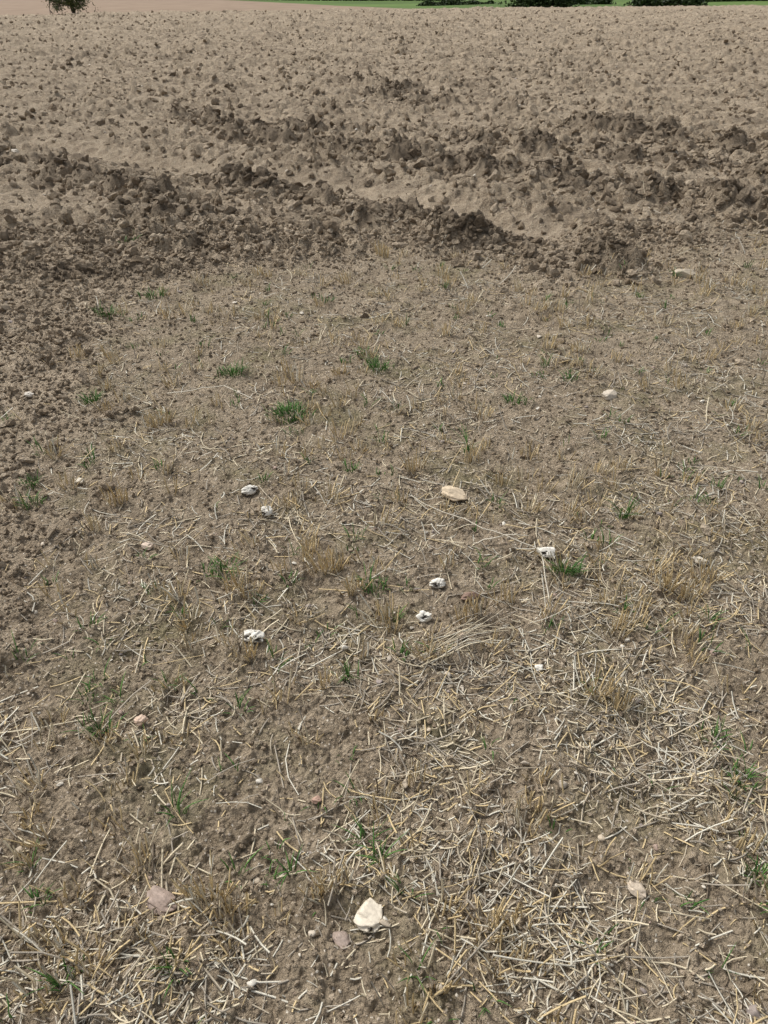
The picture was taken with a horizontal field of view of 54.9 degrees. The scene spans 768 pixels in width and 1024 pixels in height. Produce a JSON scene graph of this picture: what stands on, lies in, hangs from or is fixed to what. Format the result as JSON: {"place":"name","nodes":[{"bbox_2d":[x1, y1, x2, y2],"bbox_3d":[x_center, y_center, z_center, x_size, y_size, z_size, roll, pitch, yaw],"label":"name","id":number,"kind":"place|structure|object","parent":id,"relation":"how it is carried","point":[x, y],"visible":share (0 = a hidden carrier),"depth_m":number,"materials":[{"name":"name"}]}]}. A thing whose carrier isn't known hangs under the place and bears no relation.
{"place":"outdoors","nodes":[
{"label":"outdoors","id":0,"kind":"place"},
{"bbox_2d":[0,4,767,1023],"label":"ploughed field","id":1,"kind":"structure","parent":0,"point":[56,804],"depth_m":2.79,"materials":[{"name":"soil"}]},
{"bbox_2d":[24,391,33,397],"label":"pebble","id":2,"kind":"object","parent":1,"relation":"on","point":[29,394],"visible":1,"depth_m":3.33,"materials":[{"name":"stone"}]},
{"bbox_2d":[41,0,97,13],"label":"tree","id":3,"kind":"object","parent":1,"relation":"on","point":[77,5],"visible":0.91,"depth_m":61.05,"materials":[{"name":"green plant"}]},
{"bbox_2d":[75,477,83,484],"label":"pebble","id":4,"kind":"object","parent":1,"relation":"on","point":[78,480],"visible":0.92,"depth_m":2.80,"materials":[{"name":"stone"}]},
{"bbox_2d":[134,714,147,725],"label":"pebble","id":5,"kind":"object","parent":1,"relation":"on","point":[141,720],"visible":1,"depth_m":1.92,"materials":[{"name":"stone"}]},
{"bbox_2d":[141,541,152,549],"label":"pebble","id":6,"kind":"object","parent":1,"relation":"on","point":[147,545],"visible":0.94,"depth_m":2.49,"materials":[{"name":"stone"}]},
{"bbox_2d":[147,885,176,915],"bbox_3d":[-0.468,0.813,1.547,0.081,0.031,0.051,17,39,23],"label":"pebble","id":7,"kind":"object","parent":1,"relation":"on","point":[159,898],"visible":0.97,"depth_m":1.54,"materials":[{"name":"stone"}]},
{"bbox_2d":[241,485,257,495],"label":"flint stone","id":8,"kind":"object","parent":1,"relation":"on","point":[248,490],"visible":1,"depth_m":2.76,"materials":[{"name":"white stone"}]},
{"bbox_2d":[241,629,263,642],"bbox_3d":[-0.380,0.366,2.163,0.067,0.042,0.046,17,39,22],"label":"flint stone","id":9,"kind":"object","parent":1,"relation":"on","point":[258,635],"visible":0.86,"depth_m":2.15,"materials":[{"name":"white stone"}]},
{"bbox_2d":[261,505,272,516],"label":"flint stone","id":10,"kind":"object","parent":1,"relation":"on","point":[265,511],"visible":0.9,"depth_m":2.65,"materials":[{"name":"white stone"}]},
{"bbox_2d":[312,795,321,803],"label":"pebble","id":11,"kind":"object","parent":1,"relation":"on","point":[316,799],"visible":0.95,"depth_m":1.74,"materials":[{"name":"stone"}]},
{"bbox_2d":[332,931,349,950],"bbox_3d":[-0.085,0.861,1.489,0.031,0.020,0.046,-25,42,-31],"label":"pebble","id":12,"kind":"object","parent":1,"relation":"on","point":[341,939],"visible":1,"depth_m":1.48,"materials":[{"name":"stone"}]},
{"bbox_2d":[167,385,549,666],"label":"dry stalks","id":13,"kind":"object","parent":1,"relation":"on","point":[466,635],"visible":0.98,"depth_m":2.18,"materials":[{"name":"plant"}]},
{"bbox_2d":[353,898,382,933],"bbox_3d":[-0.029,0.828,1.517,0.058,0.029,0.067,13,37,17],"label":"flint stone","id":14,"kind":"object","parent":1,"relation":"on","point":[368,916],"visible":1,"depth_m":1.51,"materials":[{"name":"beige stone"}]},
{"bbox_2d":[0,144,767,1023],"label":"loose straw","id":15,"kind":"object","parent":1,"relation":"on","point":[506,872],"visible":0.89,"depth_m":1.85,"materials":[{"name":"beige plant"}]},
{"bbox_2d":[0,235,767,1023],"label":"cereal stubble","id":16,"kind":"object","parent":1,"relation":"on","point":[332,559],"visible":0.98,"depth_m":2.24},
{"bbox_2d":[0,7,767,546],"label":"soil clods","id":17,"kind":"object","parent":1,"relation":"on","point":[66,219],"visible":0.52,"depth_m":7.77,"materials":[{"name":"brown soil"}]},
{"bbox_2d":[0,234,767,1023],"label":"grass","id":18,"kind":"structure","parent":1,"relation":"on","point":[282,410],"depth_m":2.21,"materials":[{"name":"plant"}]},
{"bbox_2d":[2,23,767,1023],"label":"stones","id":19,"kind":"object","parent":1,"relation":"on","point":[752,1009],"visible":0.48,"depth_m":2.03,"materials":[{"name":"beige stone"}]},
{"bbox_2d":[8,71,767,291],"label":"ridge clods","id":20,"kind":"object","parent":1,"relation":"on","point":[529,248],"visible":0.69,"depth_m":6.56,"materials":[{"name":"brown soil"}]},
{"bbox_2d":[416,610,431,622],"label":"flint stone","id":21,"kind":"object","parent":1,"relation":"on","point":[422,616],"visible":1,"depth_m":2.23,"materials":[{"name":"white stone"}]},
{"bbox_2d":[429,578,445,587],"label":"flint stone","id":22,"kind":"object","parent":1,"relation":"on","point":[438,583],"visible":1,"depth_m":2.36,"materials":[{"name":"white stone"}]},
{"bbox_2d":[441,486,467,501],"bbox_3d":[0.262,-0.069,2.791,0.086,0.055,0.096,-15,38,-20],"label":"pebble","id":23,"kind":"object","parent":1,"relation":"on","point":[453,494],"visible":0.98,"depth_m":2.77,"materials":[{"name":"stone"}]},
{"bbox_2d":[461,591,478,601],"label":"pebble","id":24,"kind":"object","parent":1,"relation":"on","point":[465,595],"visible":0.74,"depth_m":2.32,"materials":[{"name":"stone"}]},
{"bbox_2d":[535,664,542,670],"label":"flint stone","id":25,"kind":"object","parent":1,"relation":"on","point":[539,666],"visible":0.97,"depth_m":2.08,"materials":[{"name":"white stone"}]},
{"bbox_2d":[537,547,555,557],"bbox_3d":[0.548,0.136,2.504,0.068,0.037,0.057,-7,36,-9],"label":"flint stone","id":26,"kind":"object","parent":1,"relation":"on","point":[544,551],"visible":0.84,"depth_m":2.49,"materials":[{"name":"white stone"}]},
{"bbox_2d":[601,390,616,400],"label":"pebble","id":27,"kind":"object","parent":1,"relation":"on","point":[607,395],"visible":0.99,"depth_m":3.44,"materials":[{"name":"stone"}]},
{"bbox_2d":[627,879,645,898],"bbox_3d":[0.531,0.790,1.553,0.045,0.020,0.034,22,41,27],"label":"pebble","id":28,"kind":"object","parent":1,"relation":"on","point":[633,886],"visible":0.99,"depth_m":1.55,"materials":[{"name":"stone"}]},
{"bbox_2d":[674,269,695,278],"bbox_3d":[2.004,-1.583,4.929,0.146,0.086,0.101,10,36,13],"label":"pebble","id":29,"kind":"object","parent":1,"relation":"on","point":[685,273],"visible":0.7,"depth_m":4.89,"materials":[{"name":"stone"}]},
{"bbox_2d":[693,556,709,564],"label":"flint stone","id":30,"kind":"object","parent":1,"relation":"on","point":[696,560],"visible":0.77,"depth_m":2.46,"materials":[{"name":"white stone"}]},
{"bbox_2d":[0,0,767,14],"bbox_3d":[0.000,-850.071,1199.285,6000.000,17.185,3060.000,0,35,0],"label":"distant fields","id":31,"kind":"structure","parent":0,"point":[20,7],"depth_m":155.95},
{"bbox_2d":[293,0,767,7],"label":"hedgerow","id":32,"kind":"object","parent":31,"relation":"on","point":[559,3],"visible":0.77,"depth_m":147.86,"materials":[{"name":"green plant"}]}
]}

